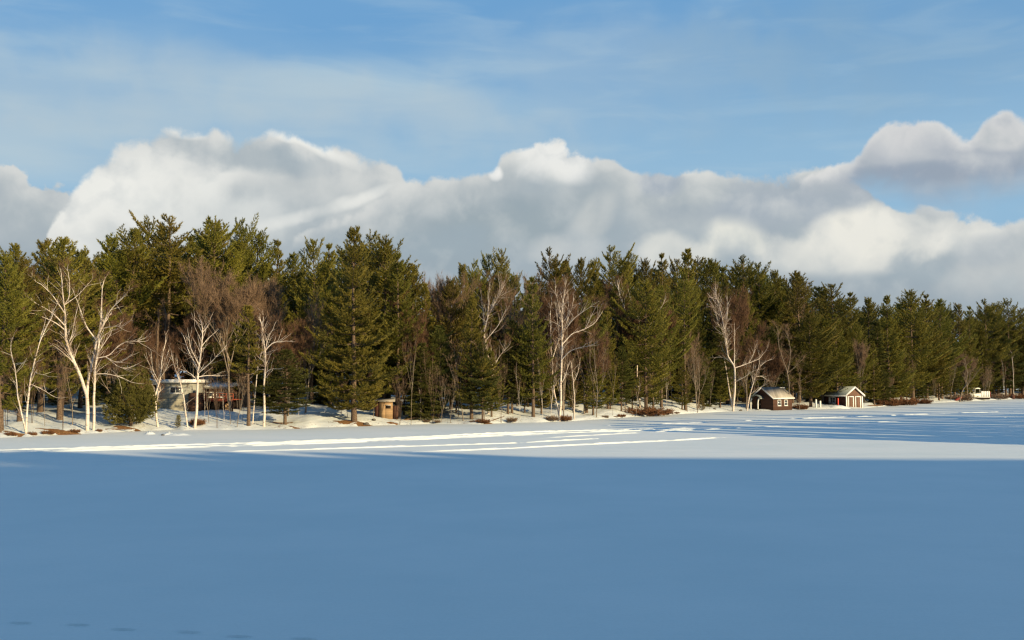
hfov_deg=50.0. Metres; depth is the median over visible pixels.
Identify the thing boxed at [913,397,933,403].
shrub
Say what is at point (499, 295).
birch tree
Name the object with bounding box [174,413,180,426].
young fir
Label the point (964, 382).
pine tree
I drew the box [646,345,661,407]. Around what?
sapling
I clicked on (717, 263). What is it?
pine tree
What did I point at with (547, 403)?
young evergreen
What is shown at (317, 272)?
pine tree
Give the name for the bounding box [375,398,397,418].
board shed
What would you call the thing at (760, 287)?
pine tree
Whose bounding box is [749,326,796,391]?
pine tree
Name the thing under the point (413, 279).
pine tree
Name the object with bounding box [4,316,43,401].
pine tree
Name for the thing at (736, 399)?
pine tree
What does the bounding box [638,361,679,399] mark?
pine tree
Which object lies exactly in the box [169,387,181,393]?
window
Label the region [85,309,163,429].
birch tree
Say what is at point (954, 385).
young evergreen
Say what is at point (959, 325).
pine tree
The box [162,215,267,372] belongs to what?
pine tree
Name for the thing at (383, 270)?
pine tree
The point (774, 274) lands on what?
pine tree
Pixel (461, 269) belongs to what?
pine tree
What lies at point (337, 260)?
pine tree
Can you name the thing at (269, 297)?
bare tree
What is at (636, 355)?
pine tree
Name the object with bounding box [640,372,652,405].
sapling
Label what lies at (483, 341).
sapling
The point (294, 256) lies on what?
pine tree
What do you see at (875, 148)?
sky
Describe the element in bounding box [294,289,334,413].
bare tree
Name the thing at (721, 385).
young evergreen
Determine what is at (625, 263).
pine tree
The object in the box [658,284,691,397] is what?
pine tree
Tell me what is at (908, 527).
frozen lake
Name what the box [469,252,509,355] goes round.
pine tree
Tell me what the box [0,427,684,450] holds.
snow ridge
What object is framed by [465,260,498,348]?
pine tree
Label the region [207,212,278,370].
pine tree
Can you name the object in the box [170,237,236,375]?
pine tree
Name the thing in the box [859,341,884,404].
young evergreen
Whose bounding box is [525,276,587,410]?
bare tree
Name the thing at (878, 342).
pine tree
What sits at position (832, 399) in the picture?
window
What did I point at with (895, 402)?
shrub
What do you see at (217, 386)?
brown house
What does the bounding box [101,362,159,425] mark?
cedar bush
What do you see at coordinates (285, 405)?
hemlock tree
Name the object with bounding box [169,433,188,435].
snow drift
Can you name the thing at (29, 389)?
birch tree
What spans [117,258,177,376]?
pine tree
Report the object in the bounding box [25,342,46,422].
sapling
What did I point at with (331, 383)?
pine tree
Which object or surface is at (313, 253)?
pine tree
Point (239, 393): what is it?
sapling
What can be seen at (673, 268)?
pine tree
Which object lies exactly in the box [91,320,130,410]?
pine tree
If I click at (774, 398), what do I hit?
cabin
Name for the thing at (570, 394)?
young evergreen
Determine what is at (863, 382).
pine tree
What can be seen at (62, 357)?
sapling
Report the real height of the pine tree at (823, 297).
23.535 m
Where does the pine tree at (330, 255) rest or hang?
on the snowy bank
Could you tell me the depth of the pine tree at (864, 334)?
240.11 m
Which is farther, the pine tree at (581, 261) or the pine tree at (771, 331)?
the pine tree at (771, 331)
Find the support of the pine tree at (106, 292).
on the snowy bank
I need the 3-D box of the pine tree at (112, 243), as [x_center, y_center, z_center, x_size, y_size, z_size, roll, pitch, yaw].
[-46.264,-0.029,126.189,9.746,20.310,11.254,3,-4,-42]
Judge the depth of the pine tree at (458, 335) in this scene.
134.79 m
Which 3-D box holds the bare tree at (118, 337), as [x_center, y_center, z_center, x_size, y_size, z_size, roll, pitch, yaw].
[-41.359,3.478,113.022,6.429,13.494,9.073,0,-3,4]
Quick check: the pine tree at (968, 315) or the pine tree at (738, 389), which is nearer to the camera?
the pine tree at (738, 389)
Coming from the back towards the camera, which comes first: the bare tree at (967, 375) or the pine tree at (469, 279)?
the bare tree at (967, 375)
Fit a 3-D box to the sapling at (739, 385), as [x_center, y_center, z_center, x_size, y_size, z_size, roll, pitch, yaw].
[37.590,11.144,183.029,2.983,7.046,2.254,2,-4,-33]
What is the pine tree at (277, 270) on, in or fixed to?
on the snowy bank
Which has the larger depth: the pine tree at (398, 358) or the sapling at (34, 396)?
the pine tree at (398, 358)
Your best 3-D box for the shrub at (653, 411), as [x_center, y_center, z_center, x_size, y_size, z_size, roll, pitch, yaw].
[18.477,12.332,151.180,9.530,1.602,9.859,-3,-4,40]
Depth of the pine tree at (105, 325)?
129.91 m
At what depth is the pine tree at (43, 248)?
112.28 m
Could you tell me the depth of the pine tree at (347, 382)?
142.16 m
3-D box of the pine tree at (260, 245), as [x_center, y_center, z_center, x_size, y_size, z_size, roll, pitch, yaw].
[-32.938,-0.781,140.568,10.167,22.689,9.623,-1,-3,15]
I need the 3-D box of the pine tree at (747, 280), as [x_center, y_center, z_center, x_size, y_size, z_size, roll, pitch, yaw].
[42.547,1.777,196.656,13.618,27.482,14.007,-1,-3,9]
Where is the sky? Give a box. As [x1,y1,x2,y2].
[0,0,1023,347]
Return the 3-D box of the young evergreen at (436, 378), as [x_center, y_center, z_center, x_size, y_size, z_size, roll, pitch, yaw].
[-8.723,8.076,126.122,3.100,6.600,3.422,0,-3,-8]
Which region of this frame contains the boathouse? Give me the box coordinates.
[824,386,864,407]
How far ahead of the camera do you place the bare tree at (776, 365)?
186.77 m
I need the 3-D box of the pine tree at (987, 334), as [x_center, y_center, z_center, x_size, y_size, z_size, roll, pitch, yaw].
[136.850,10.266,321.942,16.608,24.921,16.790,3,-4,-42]
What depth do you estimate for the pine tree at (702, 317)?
204.84 m
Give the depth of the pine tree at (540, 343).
129.99 m
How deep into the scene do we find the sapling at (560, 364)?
131.38 m
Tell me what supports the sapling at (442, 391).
on the snowy bank
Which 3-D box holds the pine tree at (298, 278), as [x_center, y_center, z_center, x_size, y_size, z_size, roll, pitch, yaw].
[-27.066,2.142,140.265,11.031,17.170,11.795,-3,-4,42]
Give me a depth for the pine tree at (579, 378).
143.84 m
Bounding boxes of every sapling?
[4,355,19,424]
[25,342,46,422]
[34,357,50,425]
[54,349,78,424]
[105,350,121,423]
[196,364,218,421]
[200,371,211,405]
[208,374,221,426]
[220,368,229,411]
[220,371,233,423]
[225,372,249,426]
[389,364,410,424]
[402,328,418,411]
[420,356,440,422]
[435,370,449,420]
[441,334,467,420]
[448,375,460,422]
[465,332,489,418]
[490,356,508,421]
[514,360,525,407]
[536,358,547,417]
[543,321,582,419]
[545,339,560,407]
[565,361,581,417]
[579,328,611,416]
[607,351,618,392]
[631,371,641,409]
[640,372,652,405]
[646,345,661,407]
[664,361,672,399]
[680,364,693,411]
[687,339,712,412]
[736,368,743,406]
[949,355,959,391]
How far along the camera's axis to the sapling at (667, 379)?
158.29 m
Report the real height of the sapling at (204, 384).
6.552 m
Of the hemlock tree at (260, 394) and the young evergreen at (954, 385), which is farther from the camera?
the young evergreen at (954, 385)
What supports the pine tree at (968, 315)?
on the snowy bank
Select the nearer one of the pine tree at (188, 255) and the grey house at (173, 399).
the grey house at (173, 399)
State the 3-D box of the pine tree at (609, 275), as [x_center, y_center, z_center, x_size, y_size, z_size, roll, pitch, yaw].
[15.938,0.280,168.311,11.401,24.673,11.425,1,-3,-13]
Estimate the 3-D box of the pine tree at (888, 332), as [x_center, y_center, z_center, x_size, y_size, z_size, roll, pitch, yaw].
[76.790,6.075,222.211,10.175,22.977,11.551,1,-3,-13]
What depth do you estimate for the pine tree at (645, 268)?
174.72 m
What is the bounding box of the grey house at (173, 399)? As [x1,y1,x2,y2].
[150,379,212,411]
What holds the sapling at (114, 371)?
on the snowy bank
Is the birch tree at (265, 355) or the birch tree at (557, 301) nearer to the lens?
the birch tree at (265, 355)
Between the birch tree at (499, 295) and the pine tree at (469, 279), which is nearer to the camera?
the birch tree at (499, 295)
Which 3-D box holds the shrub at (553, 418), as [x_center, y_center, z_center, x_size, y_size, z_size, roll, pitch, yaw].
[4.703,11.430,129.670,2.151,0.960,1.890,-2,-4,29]
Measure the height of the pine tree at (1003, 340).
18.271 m
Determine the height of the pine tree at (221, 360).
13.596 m
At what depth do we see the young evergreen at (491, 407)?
126.50 m
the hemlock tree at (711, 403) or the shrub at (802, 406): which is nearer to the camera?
the hemlock tree at (711, 403)
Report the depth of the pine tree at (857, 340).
204.56 m
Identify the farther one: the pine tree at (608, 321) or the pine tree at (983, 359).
the pine tree at (983, 359)
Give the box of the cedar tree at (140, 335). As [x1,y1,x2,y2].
[125,329,154,410]
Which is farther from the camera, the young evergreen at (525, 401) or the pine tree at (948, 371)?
the pine tree at (948, 371)
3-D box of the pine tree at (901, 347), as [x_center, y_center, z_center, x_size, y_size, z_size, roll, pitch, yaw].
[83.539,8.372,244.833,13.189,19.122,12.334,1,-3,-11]
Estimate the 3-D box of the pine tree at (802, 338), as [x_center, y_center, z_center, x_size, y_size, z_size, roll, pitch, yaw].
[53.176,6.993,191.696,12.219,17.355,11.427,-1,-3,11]
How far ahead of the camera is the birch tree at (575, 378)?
133.82 m
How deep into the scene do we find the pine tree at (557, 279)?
158.05 m
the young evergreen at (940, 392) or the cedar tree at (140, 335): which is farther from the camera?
the young evergreen at (940, 392)
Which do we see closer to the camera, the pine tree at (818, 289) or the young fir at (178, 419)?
the young fir at (178, 419)
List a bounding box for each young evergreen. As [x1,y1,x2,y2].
[392,357,414,415]
[428,362,447,416]
[441,353,469,412]
[484,350,510,416]
[492,338,534,413]
[517,372,536,412]
[528,349,559,413]
[565,371,583,412]
[580,343,611,414]
[602,357,620,408]
[619,373,640,408]
[641,364,664,408]
[669,357,693,409]
[683,355,714,408]
[713,365,732,407]
[793,341,830,397]
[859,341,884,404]
[876,371,894,404]
[898,360,914,399]
[929,351,953,400]
[944,367,959,398]
[1003,339,1023,394]
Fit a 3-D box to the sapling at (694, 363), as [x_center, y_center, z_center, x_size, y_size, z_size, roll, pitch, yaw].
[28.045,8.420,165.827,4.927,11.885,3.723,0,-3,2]
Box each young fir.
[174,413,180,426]
[699,394,705,409]
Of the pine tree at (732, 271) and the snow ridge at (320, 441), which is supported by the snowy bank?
the pine tree at (732, 271)
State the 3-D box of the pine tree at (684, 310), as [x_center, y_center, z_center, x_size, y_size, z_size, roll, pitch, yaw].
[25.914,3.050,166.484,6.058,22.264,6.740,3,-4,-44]
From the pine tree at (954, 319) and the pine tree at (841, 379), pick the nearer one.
the pine tree at (841, 379)
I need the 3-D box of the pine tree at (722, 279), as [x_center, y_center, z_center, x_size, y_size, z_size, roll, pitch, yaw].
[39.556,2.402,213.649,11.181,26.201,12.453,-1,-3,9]
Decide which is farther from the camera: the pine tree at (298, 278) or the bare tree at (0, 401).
the pine tree at (298, 278)
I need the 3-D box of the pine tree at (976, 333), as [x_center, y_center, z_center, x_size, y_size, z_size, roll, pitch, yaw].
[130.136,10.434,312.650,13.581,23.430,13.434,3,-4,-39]
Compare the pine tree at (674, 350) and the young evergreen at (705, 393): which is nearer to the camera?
the pine tree at (674, 350)
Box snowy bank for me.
[0,371,1019,437]
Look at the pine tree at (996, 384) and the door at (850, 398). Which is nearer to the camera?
the door at (850, 398)
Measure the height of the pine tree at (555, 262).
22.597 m
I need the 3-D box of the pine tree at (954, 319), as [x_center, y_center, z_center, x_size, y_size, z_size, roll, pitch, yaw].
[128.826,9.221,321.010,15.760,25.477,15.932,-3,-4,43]
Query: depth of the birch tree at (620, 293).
158.05 m
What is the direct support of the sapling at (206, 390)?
on the snowy bank
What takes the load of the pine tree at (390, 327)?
on the snowy bank
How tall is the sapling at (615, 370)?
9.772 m
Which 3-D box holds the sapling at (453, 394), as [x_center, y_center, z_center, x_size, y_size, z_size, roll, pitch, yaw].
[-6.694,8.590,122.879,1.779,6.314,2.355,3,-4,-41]
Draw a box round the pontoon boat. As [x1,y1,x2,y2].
[966,388,989,399]
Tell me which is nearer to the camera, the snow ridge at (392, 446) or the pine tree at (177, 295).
the snow ridge at (392, 446)
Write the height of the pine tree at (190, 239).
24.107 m
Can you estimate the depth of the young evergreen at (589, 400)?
139.97 m
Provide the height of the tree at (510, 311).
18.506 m
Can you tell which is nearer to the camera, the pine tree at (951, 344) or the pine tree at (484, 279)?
the pine tree at (484, 279)
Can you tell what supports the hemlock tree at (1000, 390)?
on the snowy bank
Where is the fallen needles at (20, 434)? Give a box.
[3,431,33,436]
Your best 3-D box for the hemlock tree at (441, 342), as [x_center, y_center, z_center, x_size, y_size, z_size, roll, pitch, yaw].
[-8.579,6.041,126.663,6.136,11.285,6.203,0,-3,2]
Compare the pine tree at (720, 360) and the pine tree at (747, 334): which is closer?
the pine tree at (720, 360)
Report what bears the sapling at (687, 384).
on the snowy bank
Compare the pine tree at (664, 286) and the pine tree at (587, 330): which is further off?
the pine tree at (664, 286)
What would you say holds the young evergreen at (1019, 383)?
on the snowy bank
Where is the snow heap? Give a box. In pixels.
[830,405,850,408]
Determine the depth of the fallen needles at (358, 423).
116.82 m
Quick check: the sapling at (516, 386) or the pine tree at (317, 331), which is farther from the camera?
the pine tree at (317, 331)
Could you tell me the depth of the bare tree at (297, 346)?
118.61 m
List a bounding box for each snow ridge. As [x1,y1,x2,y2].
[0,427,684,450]
[0,429,700,451]
[37,432,620,451]
[58,429,654,449]
[95,464,135,464]
[194,438,598,452]
[410,437,724,451]
[536,417,1006,438]
[607,411,1017,425]
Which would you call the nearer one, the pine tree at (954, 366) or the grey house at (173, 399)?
the grey house at (173, 399)
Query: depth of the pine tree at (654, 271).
197.51 m
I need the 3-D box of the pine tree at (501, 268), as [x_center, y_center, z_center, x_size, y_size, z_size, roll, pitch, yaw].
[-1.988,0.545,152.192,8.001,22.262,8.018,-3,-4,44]
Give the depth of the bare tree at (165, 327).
125.44 m
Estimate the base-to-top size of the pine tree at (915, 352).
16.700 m
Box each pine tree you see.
[0,243,46,380]
[0,251,51,429]
[0,256,68,421]
[1,236,132,419]
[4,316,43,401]
[14,237,112,412]
[29,259,87,401]
[41,305,97,398]
[48,249,125,407]
[64,249,100,301]
[71,280,127,391]
[80,232,166,394]
[83,260,140,391]
[85,252,123,297]
[87,257,170,371]
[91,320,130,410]
[95,210,215,378]
[97,224,159,366]
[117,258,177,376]
[123,215,185,364]
[127,241,190,370]
[149,255,208,378]
[155,243,204,372]
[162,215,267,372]
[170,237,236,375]
[176,235,197,331]
[188,218,251,282]
[196,284,278,406]
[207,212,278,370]
[207,328,240,361]
[226,281,284,398]
[227,305,264,425]
[231,227,295,395]
[241,239,295,371]
[249,291,308,404]
[268,269,327,398]
[268,274,303,374]
[278,252,317,369]
[285,236,342,403]
[290,268,343,399]
[295,288,357,404]
[298,225,412,421]
[298,243,356,381]
[308,261,340,294]
[324,228,411,403]
[327,276,364,401]
[333,234,437,397]
[334,248,349,372]
[336,247,374,313]
[338,320,395,397]
[357,276,419,397]
[360,252,447,416]
[371,262,450,403]
[393,283,444,413]
[405,281,423,315]
[426,277,486,409]
[430,310,475,405]
[433,262,486,343]
[448,296,503,418]
[456,270,480,292]
[456,342,500,418]
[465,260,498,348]
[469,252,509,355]
[471,246,525,399]
[472,282,515,371]
[481,273,538,403]
[488,337,505,405]
[507,277,560,416]
[510,330,537,406]
[516,308,550,392]
[517,280,534,335]
[523,246,583,370]
[538,270,584,396]
[539,296,613,407]
[543,261,580,334]
[548,260,585,351]
[554,299,610,396]
[568,297,607,412]
[571,257,605,396]
[581,257,623,398]
[583,284,656,403]
[587,242,654,384]
[595,305,620,408]
[602,250,654,396]
[610,278,682,412]
[627,257,671,380]
[635,283,692,407]
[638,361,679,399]
[647,268,701,373]
[652,253,683,398]
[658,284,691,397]
[662,267,706,410]
[664,255,699,397]
[669,248,712,401]
[669,312,721,403]
[684,255,733,325]
[693,288,709,358]
[694,257,740,373]
[700,314,751,403]
[701,260,730,316]
[703,265,739,346]
[705,325,739,406]
[707,305,757,400]
[711,254,787,402]
[719,262,762,316]
[725,296,768,403]
[732,258,787,342]
[749,285,784,393]
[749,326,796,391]
[753,274,780,321]
[756,269,799,356]
[757,270,842,402]
[768,286,812,386]
[777,313,822,402]
[783,311,853,406]
[786,276,815,321]
[788,296,817,397]
[788,302,819,401]
[805,315,851,403]
[809,286,839,313]
[814,290,846,325]
[815,282,862,385]
[815,301,845,384]
[816,314,864,392]
[832,341,859,387]
[834,291,883,387]
[841,323,877,390]
[843,296,889,357]
[851,310,892,345]
[852,360,874,402]
[859,311,888,341]
[863,321,897,402]
[866,302,897,323]
[870,295,917,398]
[878,317,913,372]
[881,340,904,397]
[890,288,951,398]
[892,349,916,398]
[893,308,914,339]
[903,304,930,388]
[904,327,924,396]
[910,294,958,397]
[911,301,955,340]
[912,298,974,398]
[915,337,948,396]
[928,317,970,378]
[929,324,953,397]
[932,305,966,351]
[936,302,982,391]
[946,357,959,388]
[947,309,962,336]
[954,330,979,394]
[957,317,998,368]
[961,298,1018,384]
[961,305,984,392]
[966,329,1003,392]
[969,331,994,391]
[972,314,1001,373]
[982,320,1013,394]
[983,303,1007,393]
[986,297,1023,394]
[991,336,1023,394]
[1002,308,1023,394]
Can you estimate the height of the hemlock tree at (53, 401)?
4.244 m
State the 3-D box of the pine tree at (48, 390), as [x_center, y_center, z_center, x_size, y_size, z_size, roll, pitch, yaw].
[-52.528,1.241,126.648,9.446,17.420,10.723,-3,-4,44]
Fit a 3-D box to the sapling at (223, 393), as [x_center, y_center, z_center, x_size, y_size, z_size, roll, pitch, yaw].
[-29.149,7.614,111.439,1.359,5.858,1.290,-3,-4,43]
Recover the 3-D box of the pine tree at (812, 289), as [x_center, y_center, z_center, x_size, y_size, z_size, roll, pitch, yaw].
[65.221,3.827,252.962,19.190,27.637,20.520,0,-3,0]
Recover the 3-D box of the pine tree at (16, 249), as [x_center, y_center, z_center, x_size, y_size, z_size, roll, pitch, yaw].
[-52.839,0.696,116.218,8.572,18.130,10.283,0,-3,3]
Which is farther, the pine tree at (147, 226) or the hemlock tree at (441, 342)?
the pine tree at (147, 226)
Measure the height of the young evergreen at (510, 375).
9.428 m
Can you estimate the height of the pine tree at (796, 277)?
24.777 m
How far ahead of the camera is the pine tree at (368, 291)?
132.66 m
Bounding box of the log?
[105,428,131,429]
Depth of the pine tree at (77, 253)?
165.90 m
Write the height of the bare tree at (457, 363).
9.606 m
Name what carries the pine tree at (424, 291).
on the snowy bank
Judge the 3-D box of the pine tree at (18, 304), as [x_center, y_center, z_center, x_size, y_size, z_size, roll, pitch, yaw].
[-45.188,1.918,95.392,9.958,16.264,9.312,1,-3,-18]
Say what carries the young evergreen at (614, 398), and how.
on the snowy bank
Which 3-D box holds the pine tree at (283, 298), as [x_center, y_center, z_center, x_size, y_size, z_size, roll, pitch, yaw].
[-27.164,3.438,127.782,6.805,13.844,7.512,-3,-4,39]
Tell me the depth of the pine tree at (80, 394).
119.16 m
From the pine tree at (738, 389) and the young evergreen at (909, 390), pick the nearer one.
the pine tree at (738, 389)
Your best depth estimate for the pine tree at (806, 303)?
211.95 m
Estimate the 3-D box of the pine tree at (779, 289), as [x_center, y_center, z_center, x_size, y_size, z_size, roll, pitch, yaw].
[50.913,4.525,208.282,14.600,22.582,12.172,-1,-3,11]
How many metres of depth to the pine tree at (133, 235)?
126.30 m
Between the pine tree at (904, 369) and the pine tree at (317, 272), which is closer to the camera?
the pine tree at (317, 272)
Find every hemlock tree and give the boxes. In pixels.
[4,368,35,408]
[23,387,47,401]
[48,381,70,404]
[83,373,104,405]
[96,368,119,396]
[246,349,319,424]
[251,371,277,404]
[305,359,339,404]
[402,342,443,420]
[411,325,460,417]
[498,319,543,413]
[537,374,557,402]
[603,346,637,410]
[665,370,681,397]
[700,340,721,406]
[802,374,820,401]
[909,362,931,398]
[943,367,963,396]
[980,367,1007,394]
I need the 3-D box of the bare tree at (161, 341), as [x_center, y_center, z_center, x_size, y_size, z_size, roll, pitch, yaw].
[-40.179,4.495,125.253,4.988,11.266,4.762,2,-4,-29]
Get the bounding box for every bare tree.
[0,355,11,432]
[52,353,70,428]
[76,293,140,415]
[141,314,179,377]
[143,307,166,378]
[159,298,170,378]
[169,306,220,379]
[177,254,263,411]
[234,272,288,407]
[270,316,313,415]
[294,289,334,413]
[384,289,435,389]
[413,271,480,367]
[446,340,469,416]
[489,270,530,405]
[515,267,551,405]
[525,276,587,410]
[566,305,611,413]
[601,273,647,403]
[639,284,677,403]
[681,331,703,407]
[711,282,753,406]
[724,314,768,408]
[746,339,789,386]
[769,320,812,409]
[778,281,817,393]
[853,338,870,390]
[955,353,976,393]
[957,354,981,401]
[979,369,993,392]
[1008,351,1015,393]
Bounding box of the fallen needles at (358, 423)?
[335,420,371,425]
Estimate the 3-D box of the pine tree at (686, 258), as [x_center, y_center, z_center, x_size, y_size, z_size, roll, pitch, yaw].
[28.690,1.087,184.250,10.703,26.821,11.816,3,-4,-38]
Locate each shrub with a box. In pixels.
[3,430,17,435]
[41,429,56,434]
[67,429,80,432]
[188,417,206,424]
[472,418,490,422]
[506,416,517,421]
[543,414,559,420]
[561,414,571,420]
[623,405,676,415]
[792,403,808,408]
[875,398,902,405]
[892,397,919,404]
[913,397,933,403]
[943,393,976,400]
[989,392,1012,398]
[1007,393,1023,398]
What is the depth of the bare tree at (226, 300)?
120.20 m
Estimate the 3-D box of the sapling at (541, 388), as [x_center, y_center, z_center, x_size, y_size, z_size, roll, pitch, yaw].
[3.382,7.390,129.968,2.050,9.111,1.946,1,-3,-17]
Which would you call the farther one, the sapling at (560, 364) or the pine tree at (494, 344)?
the pine tree at (494, 344)
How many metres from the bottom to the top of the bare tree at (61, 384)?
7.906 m
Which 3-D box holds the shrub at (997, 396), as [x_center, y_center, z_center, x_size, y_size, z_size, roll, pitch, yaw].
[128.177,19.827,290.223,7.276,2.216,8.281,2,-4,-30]
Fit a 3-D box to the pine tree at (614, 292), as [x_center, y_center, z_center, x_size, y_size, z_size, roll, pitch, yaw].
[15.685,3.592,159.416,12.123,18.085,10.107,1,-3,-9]
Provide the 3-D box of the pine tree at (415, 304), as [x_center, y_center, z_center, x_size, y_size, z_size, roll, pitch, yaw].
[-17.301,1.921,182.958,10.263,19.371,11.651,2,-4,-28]
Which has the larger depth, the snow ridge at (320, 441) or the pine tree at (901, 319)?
the pine tree at (901, 319)
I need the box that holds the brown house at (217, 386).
[195,376,242,403]
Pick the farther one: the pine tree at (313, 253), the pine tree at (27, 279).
the pine tree at (313, 253)
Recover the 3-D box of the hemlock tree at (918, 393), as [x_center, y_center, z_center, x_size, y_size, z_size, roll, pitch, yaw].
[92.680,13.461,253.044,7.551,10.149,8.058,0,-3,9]
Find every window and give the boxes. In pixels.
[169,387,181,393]
[830,397,835,403]
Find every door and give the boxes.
[381,404,384,417]
[849,397,852,406]
[856,397,859,406]
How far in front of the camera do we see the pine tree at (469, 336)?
124.26 m
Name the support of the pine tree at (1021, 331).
on the snowy bank
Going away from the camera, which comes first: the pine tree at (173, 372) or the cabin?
the pine tree at (173, 372)
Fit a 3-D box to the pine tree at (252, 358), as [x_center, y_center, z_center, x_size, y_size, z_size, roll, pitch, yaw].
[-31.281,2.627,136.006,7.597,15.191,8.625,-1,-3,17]
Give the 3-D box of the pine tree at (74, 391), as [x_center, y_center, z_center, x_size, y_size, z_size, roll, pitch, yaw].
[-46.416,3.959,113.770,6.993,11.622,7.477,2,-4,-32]
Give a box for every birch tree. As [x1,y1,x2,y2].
[0,297,72,433]
[21,257,145,430]
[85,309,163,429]
[127,329,180,426]
[152,341,201,426]
[164,303,237,427]
[236,306,298,426]
[472,270,521,413]
[541,272,610,420]
[563,350,584,419]
[610,275,669,406]
[703,282,772,410]
[746,342,778,410]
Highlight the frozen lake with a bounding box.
[0,399,1023,639]
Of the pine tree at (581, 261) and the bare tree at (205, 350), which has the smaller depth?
the bare tree at (205, 350)
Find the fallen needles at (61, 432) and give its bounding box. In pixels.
[35,428,79,434]
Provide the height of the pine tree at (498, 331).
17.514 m
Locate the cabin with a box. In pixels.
[750,387,794,410]
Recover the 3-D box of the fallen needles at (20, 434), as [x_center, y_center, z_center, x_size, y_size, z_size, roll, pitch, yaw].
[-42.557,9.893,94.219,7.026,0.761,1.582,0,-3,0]
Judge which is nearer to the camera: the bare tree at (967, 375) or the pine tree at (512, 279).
the pine tree at (512, 279)
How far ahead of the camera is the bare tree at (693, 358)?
168.44 m
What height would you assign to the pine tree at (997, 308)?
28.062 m
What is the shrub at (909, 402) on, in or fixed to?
on the snowy bank
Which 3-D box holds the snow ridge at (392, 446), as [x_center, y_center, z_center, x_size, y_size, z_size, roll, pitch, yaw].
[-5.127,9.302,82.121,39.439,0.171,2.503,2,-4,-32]
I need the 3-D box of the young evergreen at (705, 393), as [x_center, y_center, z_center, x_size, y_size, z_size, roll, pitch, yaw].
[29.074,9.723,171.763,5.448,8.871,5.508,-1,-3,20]
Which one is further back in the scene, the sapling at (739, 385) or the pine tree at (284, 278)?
the sapling at (739, 385)
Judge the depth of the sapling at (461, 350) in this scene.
124.34 m
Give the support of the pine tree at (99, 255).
on the snowy bank
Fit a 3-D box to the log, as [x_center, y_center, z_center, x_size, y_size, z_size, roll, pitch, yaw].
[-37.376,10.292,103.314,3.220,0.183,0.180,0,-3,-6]
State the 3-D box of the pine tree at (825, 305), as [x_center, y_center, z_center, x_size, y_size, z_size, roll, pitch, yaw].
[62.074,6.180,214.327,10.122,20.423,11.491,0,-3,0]
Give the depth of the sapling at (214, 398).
107.98 m
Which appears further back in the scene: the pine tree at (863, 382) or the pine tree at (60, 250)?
the pine tree at (863, 382)
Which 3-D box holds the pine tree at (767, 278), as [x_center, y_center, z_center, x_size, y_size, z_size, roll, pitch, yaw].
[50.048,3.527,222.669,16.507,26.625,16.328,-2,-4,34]
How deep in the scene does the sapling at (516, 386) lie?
127.65 m
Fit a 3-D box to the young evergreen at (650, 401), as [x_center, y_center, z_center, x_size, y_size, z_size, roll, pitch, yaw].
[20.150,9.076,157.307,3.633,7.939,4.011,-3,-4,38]
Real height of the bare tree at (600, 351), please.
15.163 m
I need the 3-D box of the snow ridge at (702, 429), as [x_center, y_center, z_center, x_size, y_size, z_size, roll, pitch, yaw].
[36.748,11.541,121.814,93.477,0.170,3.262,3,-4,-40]
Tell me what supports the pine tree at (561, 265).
on the snowy bank
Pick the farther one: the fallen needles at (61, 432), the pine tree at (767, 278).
the pine tree at (767, 278)
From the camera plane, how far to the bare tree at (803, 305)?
202.70 m
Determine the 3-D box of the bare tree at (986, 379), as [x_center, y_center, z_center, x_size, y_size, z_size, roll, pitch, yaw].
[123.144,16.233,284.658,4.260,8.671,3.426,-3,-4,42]
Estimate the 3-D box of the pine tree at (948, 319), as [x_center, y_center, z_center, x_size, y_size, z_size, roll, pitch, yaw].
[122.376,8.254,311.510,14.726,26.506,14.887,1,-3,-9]
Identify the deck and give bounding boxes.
[202,393,241,411]
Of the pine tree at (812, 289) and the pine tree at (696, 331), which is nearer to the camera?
the pine tree at (696, 331)
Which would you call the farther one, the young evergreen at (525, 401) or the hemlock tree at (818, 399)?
the hemlock tree at (818, 399)
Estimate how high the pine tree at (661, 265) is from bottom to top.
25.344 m
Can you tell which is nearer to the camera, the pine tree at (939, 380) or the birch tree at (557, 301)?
the birch tree at (557, 301)
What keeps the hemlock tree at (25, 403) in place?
on the snowy bank
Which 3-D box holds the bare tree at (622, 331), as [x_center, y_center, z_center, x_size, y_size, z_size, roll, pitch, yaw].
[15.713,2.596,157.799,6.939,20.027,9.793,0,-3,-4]
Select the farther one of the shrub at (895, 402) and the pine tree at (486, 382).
the shrub at (895, 402)
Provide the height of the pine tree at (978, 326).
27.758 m
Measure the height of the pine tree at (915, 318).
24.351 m
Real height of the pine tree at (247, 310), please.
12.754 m
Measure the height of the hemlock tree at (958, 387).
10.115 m
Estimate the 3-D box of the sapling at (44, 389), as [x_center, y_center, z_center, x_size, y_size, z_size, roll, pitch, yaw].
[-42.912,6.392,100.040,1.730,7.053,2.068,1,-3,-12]
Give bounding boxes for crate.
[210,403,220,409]
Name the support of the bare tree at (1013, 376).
on the snowy bank
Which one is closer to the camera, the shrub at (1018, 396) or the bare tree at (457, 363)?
the bare tree at (457, 363)
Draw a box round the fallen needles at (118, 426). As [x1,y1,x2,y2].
[111,425,139,431]
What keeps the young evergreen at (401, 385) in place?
on the snowy bank
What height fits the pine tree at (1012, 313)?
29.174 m
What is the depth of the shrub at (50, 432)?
96.32 m
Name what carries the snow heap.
on the snowy bank
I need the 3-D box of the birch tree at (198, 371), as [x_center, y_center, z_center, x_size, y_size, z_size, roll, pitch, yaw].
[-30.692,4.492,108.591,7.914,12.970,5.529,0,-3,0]
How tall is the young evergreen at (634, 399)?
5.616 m
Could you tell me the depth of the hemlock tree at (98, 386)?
132.71 m
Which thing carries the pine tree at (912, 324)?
on the snowy bank
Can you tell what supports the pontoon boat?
on the snowy bank
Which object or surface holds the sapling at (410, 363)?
on the snowy bank

